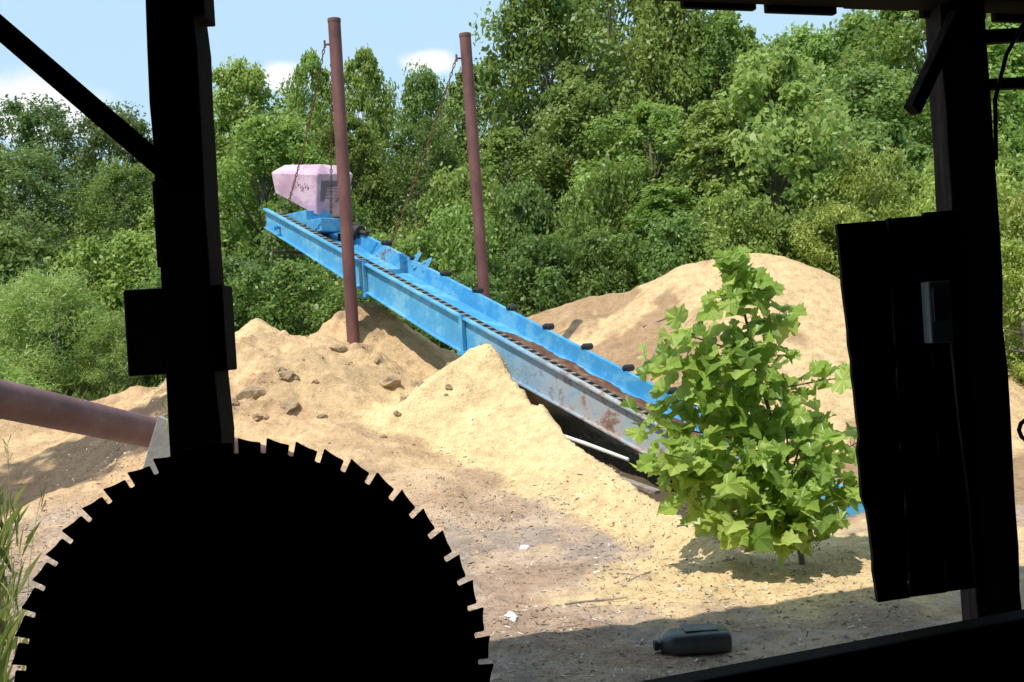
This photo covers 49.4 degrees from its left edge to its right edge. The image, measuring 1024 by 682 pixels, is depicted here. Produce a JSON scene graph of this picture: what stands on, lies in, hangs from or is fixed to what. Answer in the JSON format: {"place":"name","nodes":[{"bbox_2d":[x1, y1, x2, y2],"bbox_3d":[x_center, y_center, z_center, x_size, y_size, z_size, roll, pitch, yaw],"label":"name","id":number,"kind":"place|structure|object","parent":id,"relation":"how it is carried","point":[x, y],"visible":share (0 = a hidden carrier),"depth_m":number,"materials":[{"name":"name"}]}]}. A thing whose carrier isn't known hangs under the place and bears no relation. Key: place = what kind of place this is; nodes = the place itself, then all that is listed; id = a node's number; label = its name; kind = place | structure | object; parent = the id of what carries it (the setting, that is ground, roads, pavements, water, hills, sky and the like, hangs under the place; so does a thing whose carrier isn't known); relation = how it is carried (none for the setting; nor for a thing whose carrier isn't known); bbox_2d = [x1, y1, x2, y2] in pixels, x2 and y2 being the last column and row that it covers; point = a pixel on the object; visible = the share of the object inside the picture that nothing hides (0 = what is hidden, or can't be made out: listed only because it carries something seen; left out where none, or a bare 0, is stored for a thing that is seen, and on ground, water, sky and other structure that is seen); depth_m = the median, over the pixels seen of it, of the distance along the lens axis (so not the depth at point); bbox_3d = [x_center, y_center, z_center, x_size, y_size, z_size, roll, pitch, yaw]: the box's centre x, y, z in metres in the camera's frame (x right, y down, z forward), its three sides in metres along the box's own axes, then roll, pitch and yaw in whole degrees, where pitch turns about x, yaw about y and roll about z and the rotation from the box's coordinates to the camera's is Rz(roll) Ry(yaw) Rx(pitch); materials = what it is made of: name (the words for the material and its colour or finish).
{"place":"outdoors","nodes":[
{"label":"outdoors","id":0,"kind":"place"},
{"bbox_2d":[0,0,926,226],"label":"sky","id":1,"kind":"structure","parent":0,"point":[102,44],"materials":[{"name":"blue"}]},
{"bbox_2d":[0,253,1023,681],"bbox_3d":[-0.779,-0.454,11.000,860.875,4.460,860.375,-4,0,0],"label":"ground","id":2,"kind":"structure","parent":0,"point":[524,445],"depth_m":9.93,"materials":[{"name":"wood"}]},
{"bbox_2d":[0,483,42,681],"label":"roadside grass","id":3,"kind":"structure","parent":2,"relation":"on","point":[8,630],"depth_m":7.64,"materials":[{"name":"plant"}]},
{"bbox_2d":[1,435,51,637],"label":"tall weed","id":4,"kind":"object","parent":2,"relation":"on","point":[10,534],"visible":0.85,"depth_m":6.73,"materials":[{"name":"green plant"}]},
{"bbox_2d":[0,348,60,391],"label":"leafy shrub","id":5,"kind":"object","parent":2,"relation":"on","point":[12,375],"visible":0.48,"depth_m":17.36,"materials":[{"name":"green plant"}]},
{"bbox_2d":[26,483,46,643],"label":"tall weed","id":6,"kind":"object","parent":2,"relation":"on","point":[41,499],"visible":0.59,"depth_m":6.34,"materials":[{"name":"green plant"}]},
{"bbox_2d":[0,281,73,381],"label":"leafy shrub","id":7,"kind":"object","parent":2,"relation":"on","point":[1,334],"visible":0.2,"depth_m":19.32,"materials":[{"name":"green plant"}]},
{"bbox_2d":[0,171,75,336],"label":"broadleaf tree","id":8,"kind":"object","parent":2,"relation":"on","point":[2,219],"visible":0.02,"depth_m":25.93,"materials":[{"name":"green plant"}]},
{"bbox_2d":[0,221,89,382],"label":"leafy shrub","id":9,"kind":"object","parent":2,"relation":"on","point":[17,253],"visible":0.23,"depth_m":21.05,"materials":[{"name":"green plant"}]},
{"bbox_2d":[0,92,117,379],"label":"broadleaf tree","id":10,"kind":"object","parent":2,"relation":"on","point":[29,121],"visible":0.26,"depth_m":29.33,"materials":[{"name":"green plant"}]},
{"bbox_2d":[0,144,124,380],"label":"broadleaf tree","id":11,"kind":"object","parent":2,"relation":"on","point":[20,179],"visible":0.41,"depth_m":23.77,"materials":[{"name":"green plant"}]},
{"bbox_2d":[0,265,125,393],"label":"leafy shrub","id":12,"kind":"object","parent":2,"relation":"on","point":[25,287],"visible":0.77,"depth_m":18.55,"materials":[{"name":"green plant"}]},
{"bbox_2d":[33,185,135,368],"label":"broadleaf tree","id":13,"kind":"object","parent":2,"relation":"on","point":[64,214],"visible":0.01,"depth_m":39.94,"materials":[{"name":"green plant"}]},
{"bbox_2d":[37,227,159,380],"bbox_3d":[-7.035,-0.581,21.495,4.024,3.330,3.762,-4,0,39],"label":"leafy shrub","id":14,"kind":"object","parent":2,"relation":"on","point":[140,256],"visible":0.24,"depth_m":21.04,"materials":[{"name":"green plant"}]},
{"bbox_2d":[44,154,154,325],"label":"broadleaf tree","id":15,"kind":"object","parent":2,"relation":"on","point":[111,176],"visible":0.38,"depth_m":23.33,"materials":[{"name":"green plant"}]},
{"bbox_2d":[50,309,165,394],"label":"leafy shrub","id":16,"kind":"object","parent":2,"relation":"on","point":[92,343],"visible":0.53,"depth_m":18.14,"materials":[{"name":"green plant"}]},
{"bbox_2d":[39,100,227,285],"bbox_3d":[-10.049,-2.623,30.412,5.010,7.741,4.737,-4,0,-12],"label":"broadleaf tree","id":17,"kind":"object","parent":2,"relation":"on","point":[97,140],"visible":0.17,"depth_m":29.34,"materials":[{"name":"green plant"}]},
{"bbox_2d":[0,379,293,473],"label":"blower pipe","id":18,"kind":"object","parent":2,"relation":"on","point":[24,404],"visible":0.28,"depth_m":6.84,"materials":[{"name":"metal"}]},
{"bbox_2d":[70,206,229,321],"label":"broadleaf tree","id":19,"kind":"object","parent":2,"relation":"on","point":[150,223],"visible":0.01,"depth_m":22.81,"materials":[{"name":"green plant"}]},
{"bbox_2d":[161,399,167,457],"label":"tall weed","id":20,"kind":"object","parent":2,"relation":"on","point":[164,426],"visible":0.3,"depth_m":6.14,"materials":[{"name":"green plant"}]},
{"bbox_2d":[105,133,259,268],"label":"broadleaf tree","id":21,"kind":"object","parent":2,"relation":"on","point":[224,242],"depth_m":30.03,"materials":[{"name":"green plant"}]},
{"bbox_2d":[113,260,265,378],"bbox_3d":[-5.854,-0.346,20.545,2.906,2.695,3.183,-4,0,-19],"label":"leafy shrub","id":22,"kind":"object","parent":2,"relation":"on","point":[157,278],"visible":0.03,"depth_m":19.44,"materials":[{"name":"green plant"}]},
{"bbox_2d":[156,253,293,376],"bbox_3d":[-5.222,-0.254,19.574,2.858,2.567,3.074,-3,0,-15],"label":"leafy shrub","id":23,"kind":"object","parent":2,"relation":"on","point":[231,265],"visible":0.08,"depth_m":19.26,"materials":[{"name":"green plant"}]},
{"bbox_2d":[231,397,237,405],"bbox_3d":[-2.911,0.641,11.602,0.102,0.120,0.153,-4,0,-37],"label":"sawdust clod","id":24,"kind":"object","parent":2,"relation":"on","point":[234,400],"visible":0.53,"depth_m":11.55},
{"bbox_2d":[235,386,266,399],"bbox_3d":[-2.815,0.582,12.008,0.326,0.195,0.244,-4,0,-11],"label":"sawdust clod","id":25,"kind":"object","parent":2,"relation":"on","point":[254,392],"visible":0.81,"depth_m":11.90,"materials":[{"name":"wood"}]},
{"bbox_2d":[255,414,262,419],"bbox_3d":[-2.585,0.776,11.292,0.098,0.067,0.127,-3,0,31],"label":"sawdust clod","id":26,"kind":"object","parent":2,"relation":"on","point":[259,416],"visible":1,"depth_m":11.24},
{"bbox_2d":[212,54,323,285],"bbox_3d":[-7.240,-3.346,29.990,4.342,8.816,4.719,-4,0,30],"label":"broadleaf tree","id":27,"kind":"object","parent":2,"relation":"on","point":[235,82],"visible":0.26,"depth_m":29.49,"materials":[{"name":"green plant"}]},
{"bbox_2d":[278,370,299,381],"bbox_3d":[-2.450,0.397,12.203,0.235,0.151,0.176,7,14,-6],"label":"sawdust clod","id":28,"kind":"object","parent":2,"relation":"on","point":[289,376],"visible":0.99,"depth_m":12.14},
{"bbox_2d":[281,399,299,413],"bbox_3d":[-2.296,0.688,11.512,0.218,0.154,0.294,-6,8,33],"label":"sawdust clod","id":29,"kind":"object","parent":2,"relation":"on","point":[291,405],"visible":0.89,"depth_m":11.45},
{"bbox_2d":[223,150,360,314],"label":"broadleaf tree","id":30,"kind":"object","parent":2,"relation":"on","point":[273,201],"visible":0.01,"depth_m":36.66,"materials":[{"name":"green plant"}]},
{"bbox_2d":[224,257,360,336],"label":"leafy shrub","id":31,"kind":"object","parent":2,"relation":"on","point":[285,275],"visible":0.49,"depth_m":18.10,"materials":[{"name":"green plant"}]},
{"bbox_2d":[216,108,376,332],"bbox_3d":[-5.402,-2.255,26.110,4.342,6.434,4.304,-3,0,-35],"label":"broadleaf tree","id":32,"kind":"object","parent":2,"relation":"on","point":[252,152],"visible":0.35,"depth_m":25.49,"materials":[{"name":"green plant"}]},
{"bbox_2d":[276,47,332,155],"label":"broadleaf tree","id":33,"kind":"object","parent":2,"relation":"on","point":[310,62],"visible":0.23,"depth_m":31.61,"materials":[{"name":"green plant"}]},
{"bbox_2d":[233,186,400,334],"bbox_3d":[-3.559,-1.169,21.162,3.266,4.283,3.894,-4,0,40],"label":"leafy shrub","id":34,"kind":"object","parent":2,"relation":"on","point":[274,242],"visible":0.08,"depth_m":20.41,"materials":[{"name":"green plant"}]},
{"bbox_2d":[316,413,327,418],"bbox_3d":[-1.940,0.775,11.333,0.120,0.070,0.073,-3,0,10],"label":"sawdust clod","id":35,"kind":"object","parent":2,"relation":"on","point":[321,416],"visible":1,"depth_m":11.32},
{"bbox_2d":[329,344,347,351],"bbox_3d":[-2.007,0.095,12.903,0.204,0.120,0.151,-4,0,3],"label":"sawdust clod","id":36,"kind":"object","parent":2,"relation":"on","point":[338,348],"visible":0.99,"depth_m":12.85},
{"bbox_2d":[323,17,359,343],"bbox_3d":[-2.067,-1.725,13.645,0.209,4.468,0.163,-4,0,-40],"label":"steel pole","id":37,"kind":"object","parent":2,"relation":"on","point":[334,44],"visible":0.88,"depth_m":13.59,"materials":[{"name":"metal"}]},
{"bbox_2d":[288,48,324,200],"bbox_3d":[-2.638,-2.755,14.251,0.031,1.743,1.476,-3,0,-33],"label":"hanging chain","id":38,"kind":"object","parent":37,"relation":"hanging from","point":[307,124],"visible":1,"depth_m":14.17,"materials":[{"name":"metal"}]},
{"bbox_2d":[329,66,332,214],"bbox_3d":[-2.346,-2.722,14.420,0.036,2.004,1.426,-3,0,-14],"label":"hanging chain","id":39,"kind":"object","parent":37,"relation":"hanging from","point":[330,147],"visible":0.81,"depth_m":14.52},
{"bbox_2d":[284,113,404,277],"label":"broadleaf tree","id":40,"kind":"object","parent":2,"relation":"on","point":[368,162],"visible":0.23,"depth_m":26.20,"materials":[{"name":"green plant"}]},
{"bbox_2d":[319,43,403,237],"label":"broadleaf tree","id":41,"kind":"object","parent":2,"relation":"on","point":[368,82],"visible":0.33,"depth_m":30.79,"materials":[{"name":"green plant"}]},
{"bbox_2d":[293,289,434,340],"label":"leafy shrub","id":42,"kind":"object","parent":2,"relation":"on","point":[371,299],"visible":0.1,"depth_m":18.27,"materials":[{"name":"green plant"}]},
{"bbox_2d":[312,228,443,330],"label":"leafy shrub","id":43,"kind":"object","parent":2,"relation":"on","point":[403,244],"visible":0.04,"depth_m":20.13,"materials":[{"name":"green plant"}]},
{"bbox_2d":[378,375,400,387],"bbox_3d":[-1.327,0.486,12.405,0.244,0.173,0.345,-24,-20,23],"label":"sawdust clod","id":44,"kind":"object","parent":2,"relation":"on","point":[391,381],"visible":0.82,"depth_m":12.30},
{"bbox_2d":[393,411,401,415],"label":"sawdust clod","id":45,"kind":"object","parent":2,"relation":"on","point":[396,413],"visible":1,"depth_m":11.30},
{"bbox_2d":[365,59,460,237],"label":"broadleaf tree","id":46,"kind":"object","parent":2,"relation":"on","point":[421,98],"visible":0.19,"depth_m":32.66,"materials":[{"name":"green plant"}]},
{"bbox_2d":[384,151,467,215],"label":"broadleaf tree","id":47,"kind":"object","parent":2,"relation":"on","point":[419,171],"visible":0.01,"depth_m":36.02,"materials":[{"name":"green plant"}]},
{"bbox_2d":[359,114,502,268],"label":"broadleaf tree","id":48,"kind":"object","parent":2,"relation":"on","point":[443,150],"visible":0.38,"depth_m":25.64,"materials":[{"name":"green plant"}]},
{"bbox_2d":[380,161,511,289],"bbox_3d":[-1.063,-1.442,22.672,3.202,4.421,3.577,-3,0,14],"label":"leafy shrub","id":49,"kind":"object","parent":2,"relation":"on","point":[454,191],"visible":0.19,"depth_m":22.10,"materials":[{"name":"green plant"}]},
{"bbox_2d":[445,384,451,389],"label":"sawdust clod","id":50,"kind":"object","parent":2,"relation":"on","point":[448,386],"visible":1,"depth_m":11.54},
{"bbox_2d":[397,201,512,341],"bbox_3d":[-0.980,-0.928,20.665,2.912,3.380,3.130,-4,0,30],"label":"leafy shrub","id":51,"kind":"object","parent":2,"relation":"on","point":[458,223],"visible":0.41,"depth_m":20.07,"materials":[{"name":"green plant"}]},
{"bbox_2d":[395,270,522,352],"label":"leafy shrub","id":52,"kind":"object","parent":2,"relation":"on","point":[470,282],"visible":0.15,"depth_m":18.33,"materials":[{"name":"green plant"}]},
{"bbox_2d":[2,344,935,681],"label":"wood chips","id":53,"kind":"object","parent":2,"relation":"on","point":[744,586],"visible":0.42,"depth_m":7.05,"materials":[{"name":"wood"}]},
{"bbox_2d":[455,32,489,297],"bbox_3d":[-0.454,-1.476,14.200,0.274,4.903,0.155,-4,0,0],"label":"steel pole","id":54,"kind":"object","parent":2,"relation":"on","point":[466,58],"visible":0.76,"depth_m":14.14,"materials":[{"name":"metal"}]},
{"bbox_2d":[390,59,455,246],"bbox_3d":[-1.201,-2.376,14.565,1.386,2.414,0.027,-4,0,34],"label":"hanging chain","id":55,"kind":"object","parent":54,"relation":"hanging from","point":[416,176],"visible":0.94,"depth_m":14.51,"materials":[{"name":"metal"}]},
{"bbox_2d":[421,60,530,228],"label":"broadleaf tree","id":56,"kind":"object","parent":2,"relation":"on","point":[455,107],"visible":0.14,"depth_m":29.43,"materials":[{"name":"green plant"}]},
{"bbox_2d":[427,126,569,249],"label":"broadleaf tree","id":57,"kind":"object","parent":2,"relation":"on","point":[492,152],"visible":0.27,"depth_m":23.61,"materials":[{"name":"green plant"}]},
{"bbox_2d":[504,611,518,621],"bbox_3d":[-0.003,1.635,6.598,0.096,0.038,0.138,10,5,-15],"label":"plastic bag","id":58,"kind":"object","parent":2,"relation":"on","point":[511,615],"visible":1,"depth_m":6.58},
{"bbox_2d":[0,0,1023,681],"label":"sawmill shed","id":59,"kind":"structure","parent":2,"relation":"on","point":[922,298],"depth_m":3.85,"materials":[{"name":"black wood"}]},
{"bbox_2d":[11,438,493,681],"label":"circular saw blade","id":60,"kind":"object","parent":59,"relation":"hanging from","point":[251,562],"visible":1,"depth_m":2.80,"materials":[{"name":"metal"}]},
{"bbox_2d":[464,177,579,311],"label":"leafy shrub","id":61,"kind":"object","parent":2,"relation":"on","point":[532,216],"visible":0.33,"depth_m":21.03,"materials":[{"name":"green plant"}]},
{"bbox_2d":[519,545,529,548],"bbox_3d":[0.094,1.542,8.299,0.088,0.036,0.060,-2,9,20],"label":"plastic bag","id":62,"kind":"object","parent":2,"relation":"on","point":[524,546],"visible":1,"depth_m":8.28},
{"bbox_2d":[445,0,641,218],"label":"broadleaf tree","id":63,"kind":"object","parent":2,"relation":"on","point":[542,35],"visible":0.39,"depth_m":27.25,"materials":[{"name":"green plant"}]},
{"bbox_2d":[496,233,621,316],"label":"leafy shrub","id":64,"kind":"object","parent":2,"relation":"on","point":[523,268],"visible":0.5,"depth_m":18.84,"materials":[{"name":"green plant"}]},
{"bbox_2d":[263,164,864,516],"bbox_3d":[0.094,-0.430,12.403,1.491,4.606,9.789,-3,0,-41],"label":"sawdust conveyor","id":65,"kind":"object","parent":2,"relation":"on","point":[583,382],"visible":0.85,"depth_m":12.96,"materials":[{"name":"metal"}]},
{"bbox_2d":[565,597,626,604],"bbox_3d":[0.518,1.601,6.851,0.390,0.023,0.031,-4,0,-3],"label":"stick","id":66,"kind":"object","parent":2,"relation":"on","point":[575,602],"visible":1,"depth_m":6.85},
{"bbox_2d":[510,0,683,174],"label":"broadleaf tree","id":67,"kind":"object","parent":2,"relation":"on","point":[610,11],"visible":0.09,"depth_m":28.31,"materials":[{"name":"green plant"}]},
{"bbox_2d":[564,434,629,460],"bbox_3d":[0.673,0.956,10.307,0.968,0.305,0.041,-3,0,40],"label":"bleached pole","id":68,"kind":"object","parent":2,"relation":"on","point":[593,446],"visible":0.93,"depth_m":10.20,"materials":[{"name":"wood"}]},
{"bbox_2d":[553,171,641,282],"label":"broadleaf tree","id":69,"kind":"object","parent":2,"relation":"on","point":[581,188],"visible":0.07,"depth_m":21.95,"materials":[{"name":"green plant"}]},
{"bbox_2d":[531,75,668,237],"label":"broadleaf tree","id":70,"kind":"object","parent":2,"relation":"on","point":[576,105],"visible":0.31,"depth_m":24.42,"materials":[{"name":"green plant"}]},
{"bbox_2d":[533,225,666,308],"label":"leafy shrub","id":71,"kind":"object","parent":2,"relation":"on","point":[592,240],"visible":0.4,"depth_m":19.24,"materials":[{"name":"green plant"}]},
{"bbox_2d":[540,152,692,307],"bbox_3d":[2.070,-1.539,21.327,3.354,4.194,3.087,-3,0,-39],"label":"leafy shrub","id":72,"kind":"object","parent":2,"relation":"on","point":[602,190],"visible":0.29,"depth_m":21.03,"materials":[{"name":"green plant"}]},
{"bbox_2d":[620,476,660,494],"bbox_3d":[0.953,1.244,10.125,0.926,0.249,0.090,-4,0,45],"label":"loose board","id":73,"kind":"object","parent":2,"relation":"on","point":[646,488],"visible":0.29,"depth_m":9.88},
{"bbox_2d":[565,100,737,239],"bbox_3d":[3.028,-2.438,23.795,3.831,5.674,3.926,-4,0,-2],"label":"broadleaf tree","id":74,"kind":"object","parent":2,"relation":"on","point":[668,120],"visible":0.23,"depth_m":23.43,"materials":[{"name":"green plant"}]},
{"bbox_2d":[601,209,722,293],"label":"leafy shrub","id":75,"kind":"object","parent":2,"relation":"on","point":[666,235],"visible":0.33,"depth_m":18.65,"materials":[{"name":"green plant"}]},
{"bbox_2d":[606,184,732,284],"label":"broadleaf tree","id":76,"kind":"object","parent":2,"relation":"on","point":[659,198],"visible":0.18,"depth_m":20.23,"materials":[{"name":"green plant"}]},
{"bbox_2d":[607,0,757,207],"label":"broadleaf tree","id":77,"kind":"object","parent":2,"relation":"on","point":[673,16],"visible":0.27,"depth_m":26.78,"materials":[{"name":"green plant"}]},
{"bbox_2d":[653,623,731,654],"bbox_3d":[0.918,1.540,5.739,0.387,0.123,0.210,-3,0,-4],"label":"plastic jug","id":78,"kind":"object","parent":2,"relation":"on","point":[701,638],"visible":1,"depth_m":5.65,"materials":[{"name":"plastic"}]},
{"bbox_2d":[661,98,793,247],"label":"broadleaf tree","id":79,"kind":"object","parent":2,"relation":"on","point":[704,118],"visible":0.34,"depth_m":22.13,"materials":[{"name":"green plant"}]},
{"bbox_2d":[654,10,810,209],"bbox_3d":[5.237,-4.049,27.486,3.684,8.670,3.594,-3,0,-38],"label":"broadleaf tree","id":80,"kind":"object","parent":2,"relation":"on","point":[737,40],"visible":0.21,"depth_m":26.95,"materials":[{"name":"green plant"}]},
{"bbox_2d":[666,184,807,268],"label":"leafy shrub","id":81,"kind":"object","parent":2,"relation":"on","point":[730,208],"visible":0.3,"depth_m":18.87,"materials":[{"name":"green plant"}]},
{"bbox_2d":[619,244,862,570],"bbox_3d":[1.555,0.435,7.316,1.692,2.202,1.009,-4,0,0],"label":"sycamore sapling","id":82,"kind":"object","parent":2,"relation":"on","point":[727,390],"visible":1,"depth_m":7.21,"materials":[{"name":"green plant"}]},
{"bbox_2d":[732,34,819,169],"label":"broadleaf tree","id":83,"kind":"object","parent":2,"relation":"on","point":[770,44],"depth_m":29.84,"materials":[{"name":"green plant"}]},
{"bbox_2d":[727,48,839,215],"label":"broadleaf tree","id":84,"kind":"object","parent":2,"relation":"on","point":[821,82],"visible":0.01,"depth_m":26.72,"materials":[{"name":"green plant"}]},
{"bbox_2d":[693,46,882,271],"bbox_3d":[5.850,-2.801,22.086,4.931,6.159,4.751,-4,0,-11],"label":"broadleaf tree","id":85,"kind":"object","parent":2,"relation":"on","point":[772,97],"visible":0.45,"depth_m":21.16,"materials":[{"name":"green plant"}]},
{"bbox_2d":[733,206,874,276],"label":"leafy shrub","id":86,"kind":"object","parent":2,"relation":"on","point":[810,215],"visible":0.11,"depth_m":18.96,"materials":[{"name":"green plant"}]},
{"bbox_2d":[772,20,845,142],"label":"broadleaf tree","id":87,"kind":"object","parent":2,"relation":"on","point":[819,46],"visible":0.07,"depth_m":31.42,"materials":[{"name":"green plant"}]},
{"bbox_2d":[778,200,866,278],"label":"leafy shrub","id":88,"kind":"object","parent":2,"relation":"on","point":[828,220],"visible":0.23,"depth_m":18.48,"materials":[{"name":"green plant"}]},
{"bbox_2d":[784,139,919,271],"bbox_3d":[6.418,-1.693,19.723,2.899,3.855,3.071,-3,0,44],"label":"leafy shrub","id":89,"kind":"object","parent":2,"relation":"on","point":[862,170],"visible":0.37,"depth_m":19.62,"materials":[{"name":"green plant"}]},
{"bbox_2d":[780,61,932,216],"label":"broadleaf tree","id":90,"kind":"object","parent":2,"relation":"on","point":[886,95],"visible":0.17,"depth_m":24.41,"materials":[{"name":"green plant"}]},
{"bbox_2d":[801,117,933,217],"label":"broadleaf tree","id":91,"kind":"object","parent":2,"relation":"on","point":[891,134],"visible":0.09,"depth_m":22.07,"materials":[{"name":"green plant"}]},
{"bbox_2d":[822,9,926,112],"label":"broadleaf tree","id":92,"kind":"object","parent":2,"relation":"on","point":[846,31],"visible":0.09,"depth_m":31.41,"materials":[{"name":"green plant"}]},
{"bbox_2d":[823,10,1002,162],"bbox_3d":[10.448,-4.727,28.273,4.822,9.387,4.652,-3,0,41],"label":"broadleaf tree","id":93,"kind":"object","parent":2,"relation":"on","point":[903,44],"visible":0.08,"depth_m":27.79,"materials":[{"name":"green plant"}]},
{"bbox_2d":[877,134,1023,306],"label":"leafy shrub","id":94,"kind":"object","parent":2,"relation":"on","point":[1015,165],"visible":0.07,"depth_m":19.50,"materials":[{"name":"green plant"}]},
{"bbox_2d":[889,23,1023,197],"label":"broadleaf tree","id":95,"kind":"object","parent":2,"relation":"on","point":[1013,103],"visible":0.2,"depth_m":23.09,"materials":[{"name":"green plant"}]},
{"bbox_2d":[893,161,1023,329],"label":"leafy shrub","id":96,"kind":"object","parent":2,"relation":"on","point":[929,202],"visible":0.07,"depth_m":18.00,"materials":[{"name":"green plant"}]},
{"bbox_2d":[907,13,1023,158],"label":"broadleaf tree","id":97,"kind":"object","parent":2,"relation":"on","point":[1009,25],"depth_m":29.48,"materials":[{"name":"green plant"}]},
{"bbox_2d":[926,178,1023,348],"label":"leafy shrub","id":98,"kind":"object","parent":2,"relation":"on","point":[1012,208],"visible":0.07,"depth_m":16.09,"materials":[{"name":"green plant"}]},
{"bbox_2d":[1000,175,1023,335],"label":"leafy shrub","id":99,"kind":"object","parent":2,"relation":"on","point":[1021,194],"visible":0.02,"depth_m":16.33,"materials":[{"name":"green plant"}]},
{"bbox_2d":[1001,237,1023,383],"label":"leafy shrub","id":100,"kind":"object","parent":2,"relation":"on","point":[1012,260],"visible":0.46,"depth_m":14.16,"materials":[{"name":"green plant"}]},
{"bbox_2d":[1006,342,1023,380],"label":"verge grass","id":101,"kind":"structure","parent":2,"relation":"on","point":[1009,363],"depth_m":14.22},
{"bbox_2d":[30,322,1014,400],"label":"bank grass","id":102,"kind":"structure","parent":0,"point":[91,393],"depth_m":18.19,"materials":[{"name":"plant"}]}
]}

